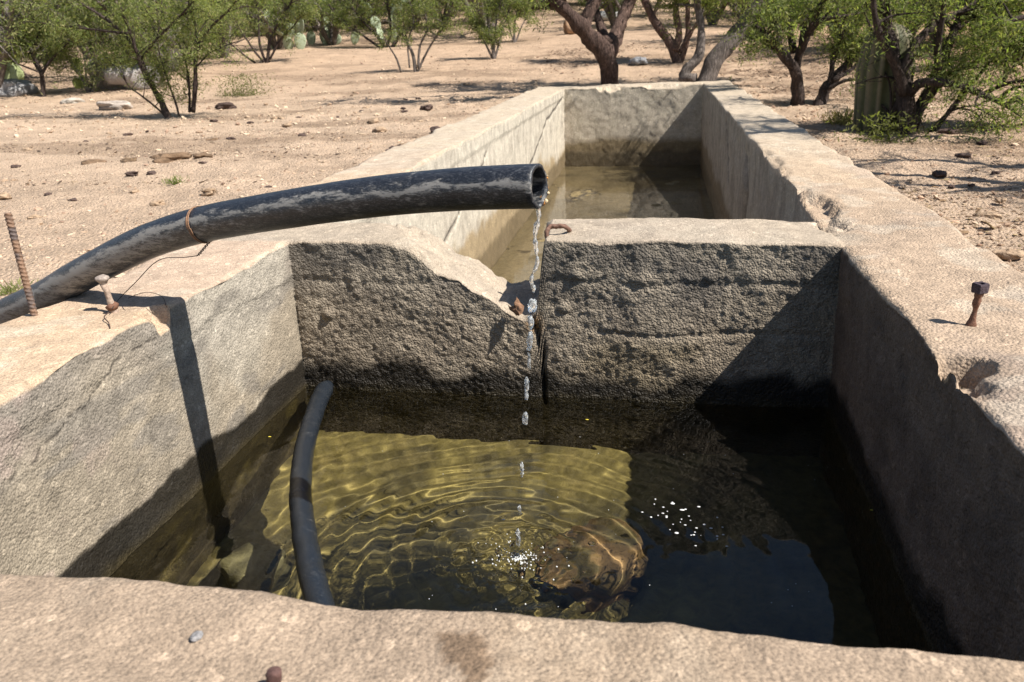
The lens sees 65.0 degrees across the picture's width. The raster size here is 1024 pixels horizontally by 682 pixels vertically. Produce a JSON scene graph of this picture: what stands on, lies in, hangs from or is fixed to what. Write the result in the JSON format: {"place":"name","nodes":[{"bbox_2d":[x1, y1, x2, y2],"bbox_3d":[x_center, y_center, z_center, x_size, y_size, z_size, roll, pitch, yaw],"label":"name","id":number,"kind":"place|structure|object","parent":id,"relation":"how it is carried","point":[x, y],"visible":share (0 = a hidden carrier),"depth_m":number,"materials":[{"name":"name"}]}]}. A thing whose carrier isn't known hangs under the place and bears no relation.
{"place":"outdoors","nodes":[
{"label":"outdoors","id":0,"kind":"place"},
{"bbox_2d":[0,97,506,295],"bbox_3d":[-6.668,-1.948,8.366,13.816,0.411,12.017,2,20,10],"label":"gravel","id":1,"kind":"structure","parent":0,"point":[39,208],"depth_m":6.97,"materials":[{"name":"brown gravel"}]},
{"bbox_2d":[0,0,1023,298],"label":"ground","id":2,"kind":"structure","parent":0,"point":[40,166],"depth_m":10.17,"materials":[{"name":"soil"}]},
{"bbox_2d":[0,192,11,199],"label":"clod","id":3,"kind":"object","parent":2,"relation":"on","point":[4,195],"visible":1,"depth_m":6.28,"materials":[{"name":"soil"}]},
{"bbox_2d":[0,14,23,79],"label":"prickly pear","id":4,"kind":"object","parent":2,"relation":"on","point":[16,74],"visible":0.16,"depth_m":17.58,"materials":[{"name":"green plant"}]},
{"bbox_2d":[0,278,37,295],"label":"weed","id":5,"kind":"object","parent":2,"relation":"on","point":[11,290],"visible":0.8,"depth_m":3.60,"materials":[{"name":"green plant"}]},
{"bbox_2d":[0,79,38,96],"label":"rock","id":6,"kind":"object","parent":2,"relation":"on","point":[13,87],"visible":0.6,"depth_m":16.11,"materials":[{"name":"stone"}]},
{"bbox_2d":[0,0,53,63],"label":"bush","id":7,"kind":"object","parent":2,"relation":"on","point":[28,62],"visible":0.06,"depth_m":18.77,"materials":[{"name":"green plant"}]},
{"bbox_2d":[27,214,42,218],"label":"clod","id":8,"kind":"object","parent":2,"relation":"on","point":[33,216],"visible":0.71,"depth_m":5.35,"materials":[{"name":"soil"}]},
{"bbox_2d":[2,0,80,60],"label":"bush","id":9,"kind":"object","parent":2,"relation":"on","point":[51,31],"visible":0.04,"depth_m":24.46,"materials":[{"name":"green plant"}]},
{"bbox_2d":[0,0,92,94],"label":"bush","id":10,"kind":"object","parent":2,"relation":"on","point":[6,41],"visible":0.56,"depth_m":15.46,"materials":[{"name":"green plant"}]},
{"bbox_2d":[0,0,100,96],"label":"shrub","id":11,"kind":"object","parent":2,"relation":"on","point":[57,48],"visible":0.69,"depth_m":15.86,"materials":[{"name":"green plant"}]},
{"bbox_2d":[33,0,105,58],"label":"bush","id":12,"kind":"object","parent":2,"relation":"on","point":[93,52],"visible":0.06,"depth_m":24.60,"materials":[{"name":"green plant"}]},
{"bbox_2d":[59,97,84,103],"bbox_3d":[-8.120,-4.430,14.848,0.345,0.140,0.436,2,20,10],"label":"rock","id":13,"kind":"object","parent":2,"relation":"on","point":[71,100],"visible":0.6,"depth_m":14.71,"materials":[{"name":"stone"}]},
{"bbox_2d":[71,57,85,88],"bbox_3d":[-9.148,-5.640,16.960,0.291,0.656,0.125,-6,20,-9],"label":"prickly pear","id":14,"kind":"object","parent":2,"relation":"on","point":[76,86],"visible":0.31,"depth_m":16.96,"materials":[{"name":"green plant"}]},
{"bbox_2d":[35,2,134,91],"bbox_3d":[-8.583,-5.865,16.198,2.261,2.138,1.612,2,20,10],"label":"shrub","id":15,"kind":"object","parent":2,"relation":"on","point":[86,86],"visible":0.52,"depth_m":16.26,"materials":[{"name":"green plant"}]},
{"bbox_2d":[81,159,106,164],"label":"clod","id":16,"kind":"object","parent":2,"relation":"on","point":[88,161],"visible":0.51,"depth_m":7.89,"materials":[{"name":"soil"}]},
{"bbox_2d":[96,100,132,110],"bbox_3d":[-6.632,-3.932,13.470,0.752,0.189,0.414,6,22,22],"label":"rock","id":17,"kind":"object","parent":2,"relation":"on","point":[113,105],"visible":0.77,"depth_m":13.30,"materials":[{"name":"stone"}]},
{"bbox_2d":[87,57,160,89],"bbox_3d":[-8.308,-5.658,17.175,1.271,0.832,2.280,-21,27,-41],"label":"rock","id":18,"kind":"object","parent":2,"relation":"on","point":[115,80],"visible":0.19,"depth_m":16.39,"materials":[{"name":"stone"}]},
{"bbox_2d":[120,157,136,162],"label":"clod","id":19,"kind":"object","parent":2,"relation":"on","point":[127,159],"visible":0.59,"depth_m":7.88,"materials":[{"name":"soil"}]},
{"bbox_2d":[124,171,138,176],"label":"clod","id":20,"kind":"object","parent":2,"relation":"on","point":[131,173],"visible":0.91,"depth_m":7.15,"materials":[{"name":"soil"}]},
{"bbox_2d":[128,189,139,192],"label":"clod","id":21,"kind":"object","parent":2,"relation":"on","point":[133,190],"visible":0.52,"depth_m":6.17,"materials":[{"name":"soil"}]},
{"bbox_2d":[52,0,219,86],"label":"bush","id":22,"kind":"object","parent":2,"relation":"on","point":[103,7],"visible":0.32,"depth_m":16.24,"materials":[{"name":"green plant"}]},
{"bbox_2d":[0,0,283,117],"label":"shrub","id":23,"kind":"object","parent":2,"relation":"on","point":[125,16],"visible":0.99,"depth_m":11.50,"materials":[{"name":"green plant"}]},
{"bbox_2d":[48,0,243,72],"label":"bush","id":24,"kind":"object","parent":2,"relation":"on","point":[175,51],"visible":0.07,"depth_m":19.77,"materials":[{"name":"green plant"}]},
{"bbox_2d":[84,0,211,63],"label":"bush","id":25,"kind":"object","parent":2,"relation":"on","point":[156,25],"visible":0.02,"depth_m":21.68,"materials":[{"name":"green plant"}]},
{"bbox_2d":[146,170,156,174],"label":"clod","id":26,"kind":"object","parent":2,"relation":"on","point":[153,172],"visible":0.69,"depth_m":7.09,"materials":[{"name":"soil"}]},
{"bbox_2d":[149,199,164,205],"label":"clod","id":27,"kind":"object","parent":2,"relation":"on","point":[157,202],"visible":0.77,"depth_m":5.67,"materials":[{"name":"soil"}]},
{"bbox_2d":[149,152,191,162],"bbox_3d":[-3.330,-1.784,7.888,0.414,0.138,0.234,-15,24,-30],"label":"clod","id":28,"kind":"object","parent":2,"relation":"on","point":[164,157],"visible":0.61,"depth_m":7.80,"materials":[{"name":"soil"}]},
{"bbox_2d":[162,175,189,183],"bbox_3d":[-2.773,-1.334,6.614,0.219,0.092,0.280,-12,22,-25],"label":"weed","id":29,"kind":"object","parent":2,"relation":"on","point":[174,180],"visible":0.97,"depth_m":6.61,"materials":[{"name":"green plant"}]},
{"bbox_2d":[157,0,242,52],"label":"bush","id":30,"kind":"object","parent":2,"relation":"on","point":[199,30],"visible":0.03,"depth_m":22.60,"materials":[{"name":"green plant"}]},
{"bbox_2d":[193,152,212,158],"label":"clod","id":31,"kind":"object","parent":2,"relation":"on","point":[200,155],"visible":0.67,"depth_m":7.86,"materials":[{"name":"soil"}]},
{"bbox_2d":[201,188,216,195],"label":"clod","id":32,"kind":"object","parent":2,"relation":"on","point":[208,191],"visible":1,"depth_m":6.11,"materials":[{"name":"soil"}]},
{"bbox_2d":[214,102,236,109],"bbox_3d":[-4.553,-3.728,12.828,0.371,0.172,0.244,-14,23,-29],"label":"clod","id":33,"kind":"object","parent":2,"relation":"on","point":[225,105],"visible":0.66,"depth_m":12.74,"materials":[{"name":"soil"}]},
{"bbox_2d":[195,0,262,57],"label":"bush","id":34,"kind":"object","parent":2,"relation":"on","point":[220,51],"visible":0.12,"depth_m":22.94,"materials":[{"name":"green plant"}]},
{"bbox_2d":[206,73,284,97],"bbox_3d":[-5.018,-4.779,15.015,1.486,0.464,1.445,-8,21,-16],"label":"weed","id":35,"kind":"object","parent":2,"relation":"on","point":[234,93],"visible":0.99,"depth_m":15.08,"materials":[{"name":"green plant"}]},
{"bbox_2d":[0,100,496,276],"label":"soil crumbs","id":36,"kind":"object","parent":2,"relation":"on","point":[129,186],"visible":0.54,"depth_m":7.95,"materials":[{"name":"brown soil"}]},
{"bbox_2d":[197,0,319,62],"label":"shrub","id":37,"kind":"object","parent":2,"relation":"on","point":[304,9],"visible":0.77,"depth_m":20.60,"materials":[{"name":"green plant"}]},
{"bbox_2d":[219,0,314,48],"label":"bush","id":38,"kind":"object","parent":2,"relation":"on","point":[262,20],"visible":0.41,"depth_m":25.16,"materials":[{"name":"green plant"}]},
{"bbox_2d":[240,0,304,34],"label":"bush","id":39,"kind":"object","parent":2,"relation":"on","point":[275,12],"visible":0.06,"depth_m":30.82,"materials":[{"name":"green plant"}]},
{"bbox_2d":[240,0,306,36],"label":"bush","id":40,"kind":"object","parent":2,"relation":"on","point":[261,35],"visible":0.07,"depth_m":30.97,"materials":[{"name":"green plant"}]},
{"bbox_2d":[260,9,305,48],"bbox_3d":[-7.149,-9.762,25.154,1.626,1.329,0.559,6,22,21],"label":"prickly pear","id":41,"kind":"object","parent":2,"relation":"on","point":[302,43],"visible":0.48,"depth_m":25.04,"materials":[{"name":"green plant"}]},
{"bbox_2d":[303,1,330,30],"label":"bush","id":42,"kind":"object","parent":2,"relation":"on","point":[314,28],"visible":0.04,"depth_m":32.13,"materials":[{"name":"green plant"}]},
{"bbox_2d":[272,0,389,44],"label":"bush","id":43,"kind":"object","parent":2,"relation":"on","point":[334,32],"visible":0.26,"depth_m":26.62,"materials":[{"name":"green plant"}]},
{"bbox_2d":[306,0,406,44],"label":"prickly pear","id":44,"kind":"object","parent":2,"relation":"on","point":[311,38],"visible":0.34,"depth_m":26.88,"materials":[{"name":"green plant"}]},
{"bbox_2d":[335,0,387,29],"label":"bush","id":45,"kind":"object","parent":2,"relation":"on","point":[372,4],"visible":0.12,"depth_m":31.48,"materials":[{"name":"green plant"}]},
{"bbox_2d":[367,117,378,123],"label":"clod","id":46,"kind":"object","parent":2,"relation":"on","point":[372,120],"visible":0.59,"depth_m":10.08,"materials":[{"name":"soil"}]},
{"bbox_2d":[307,0,443,47],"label":"shrub","id":47,"kind":"object","parent":2,"relation":"on","point":[343,21],"visible":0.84,"depth_m":25.19,"materials":[{"name":"green plant"}]},
{"bbox_2d":[372,126,386,132],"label":"clod","id":48,"kind":"object","parent":2,"relation":"on","point":[378,129],"visible":0.84,"depth_m":9.35,"materials":[{"name":"soil"}]},
{"bbox_2d":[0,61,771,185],"bbox_3d":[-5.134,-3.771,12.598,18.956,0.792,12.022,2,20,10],"label":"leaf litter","id":49,"kind":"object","parent":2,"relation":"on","point":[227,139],"visible":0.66,"depth_m":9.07,"materials":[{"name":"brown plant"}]},
{"bbox_2d":[388,0,430,27],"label":"bush","id":50,"kind":"object","parent":2,"relation":"on","point":[407,13],"visible":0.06,"depth_m":30.30,"materials":[{"name":"green plant"}]},
{"bbox_2d":[353,0,473,72],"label":"shrub","id":51,"kind":"object","parent":2,"relation":"on","point":[424,9],"visible":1,"depth_m":17.31,"materials":[{"name":"green plant"}]},
{"bbox_2d":[419,104,432,110],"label":"clod","id":52,"kind":"object","parent":2,"relation":"on","point":[427,107],"visible":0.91,"depth_m":11.56,"materials":[{"name":"soil"}]},
{"bbox_2d":[430,126,439,132],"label":"clod","id":53,"kind":"object","parent":2,"relation":"on","point":[432,128],"visible":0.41,"depth_m":8.94,"materials":[{"name":"soil"}]},
{"bbox_2d":[412,0,460,26],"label":"bush","id":54,"kind":"object","parent":2,"relation":"on","point":[439,8],"visible":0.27,"depth_m":29.80,"materials":[{"name":"green plant"}]},
{"bbox_2d":[422,0,501,38],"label":"bush","id":55,"kind":"object","parent":2,"relation":"on","point":[473,1],"visible":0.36,"depth_m":25.76,"materials":[{"name":"green plant"}]},
{"bbox_2d":[454,0,526,58],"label":"shrub","id":56,"kind":"object","parent":2,"relation":"on","point":[490,11],"visible":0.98,"depth_m":20.15,"materials":[{"name":"green plant"}]},
{"bbox_2d":[479,0,540,42],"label":"shrub","id":57,"kind":"object","parent":2,"relation":"on","point":[514,38],"visible":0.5,"depth_m":24.33,"materials":[{"name":"green plant"}]},
{"bbox_2d":[0,80,1023,681],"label":"concrete trough","id":58,"kind":"object","parent":2,"relation":"on","point":[804,268],"visible":0.7,"depth_m":2.18,"materials":[{"name":"grey concrete"}]},
{"bbox_2d":[4,212,37,315],"bbox_3d":[-1.237,-0.175,2.033,0.021,0.302,0.019,2,20,10],"label":"reinforcing bar","id":59,"kind":"object","parent":58,"relation":"on","point":[20,260],"visible":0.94,"depth_m":2.02,"materials":[{"name":"metal"}]},
{"bbox_2d":[95,274,118,312],"bbox_3d":[-1.045,-0.116,2.076,0.043,0.111,0.034,5,21,19],"label":"anchor bolt","id":60,"kind":"object","parent":58,"relation":"on","point":[102,279],"visible":0.94,"depth_m":2.07,"materials":[{"name":"metal"}]},
{"bbox_2d":[190,631,202,642],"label":"pebble","id":61,"kind":"object","parent":58,"relation":"on","point":[195,636],"visible":1,"depth_m":0.89,"materials":[{"name":"stone"}]},
{"bbox_2d":[265,666,281,681],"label":"bolt stub","id":62,"kind":"object","parent":58,"relation":"in","point":[273,674],"visible":1,"depth_m":0.81,"materials":[{"name":"metal"}]},
{"bbox_2d":[0,163,549,323],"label":"water pipe","id":63,"kind":"object","parent":58,"relation":"on","point":[512,186],"visible":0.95,"depth_m":1.80,"materials":[{"name":"black plastic"}]},
{"bbox_2d":[104,206,211,328],"bbox_3d":[-0.905,-0.216,2.053,0.299,0.263,0.275,-12,22,-24],"label":"tie wire","id":64,"kind":"object","parent":63,"relation":"attached to","point":[193,235],"visible":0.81,"depth_m":1.98,"materials":[{"name":"metal"}]},
{"bbox_2d":[515,204,540,546],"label":"falling water","id":65,"kind":"structure","parent":63,"relation":"hanging from","point":[532,305],"depth_m":1.69,"materials":[{"name":"clear liquid"}]},
{"bbox_2d":[508,297,523,315],"bbox_3d":[0.013,-0.116,2.664,0.058,0.062,0.021,11,24,33],"label":"rusty scrap","id":66,"kind":"object","parent":58,"relation":"on","point":[517,308],"visible":1,"depth_m":2.66,"materials":[{"name":"metal"}]},
{"bbox_2d":[109,387,932,652],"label":"water","id":67,"kind":"structure","parent":58,"relation":"in","point":[406,479],"depth_m":2.07,"materials":[{"name":"brown liquid"}]},
{"bbox_2d":[289,380,334,605],"bbox_3d":[-0.552,0.401,2.251,0.140,0.090,1.363,-7,21,-12],"label":"hose","id":68,"kind":"object","parent":67,"relation":"in","point":[313,580],"visible":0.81,"depth_m":2.09,"materials":[{"name":"black plastic"}]},
{"bbox_2d":[442,516,594,591],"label":"bubbles","id":69,"kind":"object","parent":67,"relation":"on","point":[515,556],"visible":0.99,"depth_m":1.91,"materials":[{"name":"liquid"}]},
{"bbox_2d":[345,453,827,609],"bbox_3d":[0.223,0.425,2.128,1.337,0.007,0.926,2,20,10],"label":"foam","id":70,"kind":"object","parent":67,"relation":"on","point":[517,559],"visible":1,"depth_m":1.92,"materials":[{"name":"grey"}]},
{"bbox_2d":[544,224,571,237],"bbox_3d":[0.161,-0.354,2.659,0.127,0.074,0.040,-15,24,-31],"label":"rusty hook","id":71,"kind":"object","parent":58,"relation":"on","point":[556,226],"visible":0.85,"depth_m":2.64,"materials":[{"name":"metal"}]},
{"bbox_2d":[491,165,715,282],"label":"water","id":72,"kind":"structure","parent":58,"relation":"in","point":[635,191],"depth_m":9.26,"materials":[{"name":"brown liquid"}]},
{"bbox_2d":[965,281,989,326],"bbox_3d":[0.989,-0.068,1.716,0.035,0.115,0.028,-4,20,-5],"label":"anchor bolt","id":73,"kind":"object","parent":58,"relation":"attached to","point":[980,289],"visible":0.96,"depth_m":1.70,"materials":[{"name":"metal"}]},
{"bbox_2d":[563,20,574,34],"bbox_3d":[1.997,-9.914,25.396,0.725,0.658,0.542,-13,22,-26],"label":"rock","id":74,"kind":"object","parent":2,"relation":"on","point":[567,28],"visible":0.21,"depth_m":25.22,"materials":[{"name":"stone"}]},
{"bbox_2d":[506,0,636,84],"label":"mesquite tree","id":75,"kind":"object","parent":2,"relation":"on","point":[602,44],"visible":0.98,"depth_m":12.32,"materials":[{"name":"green plant"}]},
{"bbox_2d":[593,11,616,20],"bbox_3d":[3.585,-12.093,30.029,1.354,0.486,0.804,2,20,10],"label":"rock","id":76,"kind":"object","parent":2,"relation":"on","point":[603,15],"visible":0.08,"depth_m":29.70,"materials":[{"name":"stone"}]},
{"bbox_2d":[577,0,653,26],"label":"bush","id":77,"kind":"object","parent":2,"relation":"on","point":[609,7],"visible":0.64,"depth_m":27.59,"materials":[{"name":"green plant"}]},
{"bbox_2d":[629,57,647,65],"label":"rock","id":78,"kind":"object","parent":2,"relation":"on","point":[637,61],"visible":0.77,"depth_m":16.93,"materials":[{"name":"stone"}]},
{"bbox_2d":[617,0,660,13],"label":"bush","id":79,"kind":"object","parent":2,"relation":"on","point":[655,10],"visible":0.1,"depth_m":30.42,"materials":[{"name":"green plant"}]},
{"bbox_2d":[632,0,749,62],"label":"mesquite tree","id":80,"kind":"object","parent":2,"relation":"on","point":[674,48],"visible":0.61,"depth_m":16.88,"materials":[{"name":"green plant"}]},
{"bbox_2d":[683,0,736,24],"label":"bush","id":81,"kind":"object","parent":2,"relation":"on","point":[715,19],"visible":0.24,"depth_m":26.49,"materials":[{"name":"green plant"}]},
{"bbox_2d":[661,0,779,38],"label":"bush","id":82,"kind":"object","parent":2,"relation":"on","point":[738,14],"visible":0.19,"depth_m":19.87,"materials":[{"name":"green plant"}]},
{"bbox_2d":[649,0,847,81],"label":"mesquite tree","id":83,"kind":"object","parent":2,"relation":"on","point":[718,55],"visible":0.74,"depth_m":12.62,"materials":[{"name":"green plant"}]},
{"bbox_2d":[545,28,1022,96],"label":"leaf litter","id":84,"kind":"object","parent":2,"relation":"on","point":[764,92],"visible":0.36,"depth_m":14.77,"materials":[{"name":"plant"}]},
{"bbox_2d":[718,0,903,105],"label":"mesquite tree","id":85,"kind":"object","parent":2,"relation":"on","point":[773,16],"visible":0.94,"depth_m":9.51,"materials":[{"name":"green plant"}]},
{"bbox_2d":[817,106,853,124],"bbox_3d":[3.361,-2.305,8.201,0.507,0.194,0.456,2,20,10],"label":"weed","id":86,"kind":"object","parent":2,"relation":"on","point":[836,119],"visible":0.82,"depth_m":8.17,"materials":[{"name":"green plant"}]},
{"bbox_2d":[815,0,905,40],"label":"bush","id":87,"kind":"object","parent":2,"relation":"on","point":[831,23],"visible":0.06,"depth_m":17.15,"materials":[{"name":"green plant"}]},
{"bbox_2d":[812,0,923,105],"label":"mesquite tree","id":88,"kind":"object","parent":2,"relation":"on","point":[830,83],"visible":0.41,"depth_m":9.77,"materials":[{"name":"green plant"}]},
{"bbox_2d":[733,69,1023,265],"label":"soil crumbs","id":89,"kind":"object","parent":2,"relation":"on","point":[1005,224],"visible":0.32,"depth_m":6.02,"materials":[{"name":"brown soil"}]},
{"bbox_2d":[734,62,1023,270],"bbox_3d":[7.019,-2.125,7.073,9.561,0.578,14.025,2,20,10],"label":"gravel","id":90,"kind":"structure","parent":2,"relation":"on","point":[939,214],"depth_m":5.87,"materials":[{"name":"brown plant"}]},
{"bbox_2d":[822,110,944,144],"bbox_3d":[3.333,-1.857,7.016,1.004,0.312,0.760,-9,21,-19],"label":"weed","id":91,"kind":"object","parent":2,"relation":"on","point":[876,137],"visible":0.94,"depth_m":7.03,"materials":[{"name":"green plant"}]},
{"bbox_2d":[853,22,915,132],"bbox_3d":[3.591,-2.512,7.734,0.523,1.050,0.528,2,20,10],"label":"barrel cactus","id":92,"kind":"object","parent":2,"relation":"on","point":[870,98],"visible":0.52,"depth_m":7.61,"materials":[{"name":"green plant"}]},
{"bbox_2d":[855,0,970,46],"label":"bush","id":93,"kind":"object","parent":2,"relation":"on","point":[932,36],"visible":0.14,"depth_m":15.71,"materials":[{"name":"green plant"}]},
{"bbox_2d":[803,0,1023,140],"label":"mesquite tree","id":94,"kind":"object","parent":2,"relation":"on","point":[932,83],"visible":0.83,"depth_m":7.21,"materials":[{"name":"green plant"}]},
{"bbox_2d":[893,0,952,36],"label":"bush","id":95,"kind":"object","parent":2,"relation":"on","point":[914,28],"visible":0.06,"depth_m":17.25,"materials":[{"name":"green plant"}]},
{"bbox_2d":[932,170,946,176],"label":"clod","id":96,"kind":"object","parent":2,"relation":"on","point":[939,173],"visible":1,"depth_m":5.60,"materials":[{"name":"soil"}]},
{"bbox_2d":[937,128,959,134],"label":"clod","id":97,"kind":"object","parent":2,"relation":"on","point":[946,131],"visible":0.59,"depth_m":7.29,"materials":[{"name":"soil"}]},
{"bbox_2d":[955,152,971,158],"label":"clod","id":98,"kind":"object","parent":2,"relation":"on","point":[966,155],"visible":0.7,"depth_m":6.16,"materials":[{"name":"soil"}]},
{"bbox_2d":[925,0,1023,60],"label":"bush","id":99,"kind":"object","parent":2,"relation":"on","point":[983,19],"visible":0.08,"depth_m":13.75,"materials":[{"name":"green plant"}]},
{"bbox_2d":[972,212,984,215],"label":"clod","id":100,"kind":"object","parent":2,"relation":"on","point":[978,214],"visible":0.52,"depth_m":4.33,"materials":[{"name":"soil"}]},
{"bbox_2d":[936,0,1023,74],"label":"mesquite tree","id":101,"kind":"object","parent":2,"relation":"on","point":[995,28],"visible":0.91,"depth_m":6.78,"materials":[{"name":"green plant"}]},
{"bbox_2d":[977,140,987,145],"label":"clod","id":102,"kind":"object","parent":2,"relation":"on","point":[983,143],"visible":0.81,"depth_m":6.68,"materials":[{"name":"soil"}]},
{"bbox_2d":[982,211,1001,219],"bbox_3d":[2.572,-0.672,4.319,0.114,0.050,0.085,2,20,10],"label":"clod","id":103,"kind":"object","parent":2,"relation":"on","point":[992,215],"visible":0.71,"depth_m":4.29,"materials":[{"name":"soil"}]},
{"bbox_2d":[994,197,1006,203],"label":"clod","id":104,"kind":"object","parent":2,"relation":"on","point":[1000,200],"visible":1,"depth_m":4.68,"materials":[{"name":"soil"}]},
{"bbox_2d":[992,248,1023,260],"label":"clod","id":105,"kind":"object","parent":2,"relation":"on","point":[1009,254],"visible":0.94,"depth_m":3.55,"materials":[{"name":"soil"}]},
{"bbox_2d":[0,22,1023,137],"bbox_3d":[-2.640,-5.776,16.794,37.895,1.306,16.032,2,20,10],"label":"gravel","id":106,"kind":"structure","parent":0,"point":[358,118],"depth_m":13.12,"materials":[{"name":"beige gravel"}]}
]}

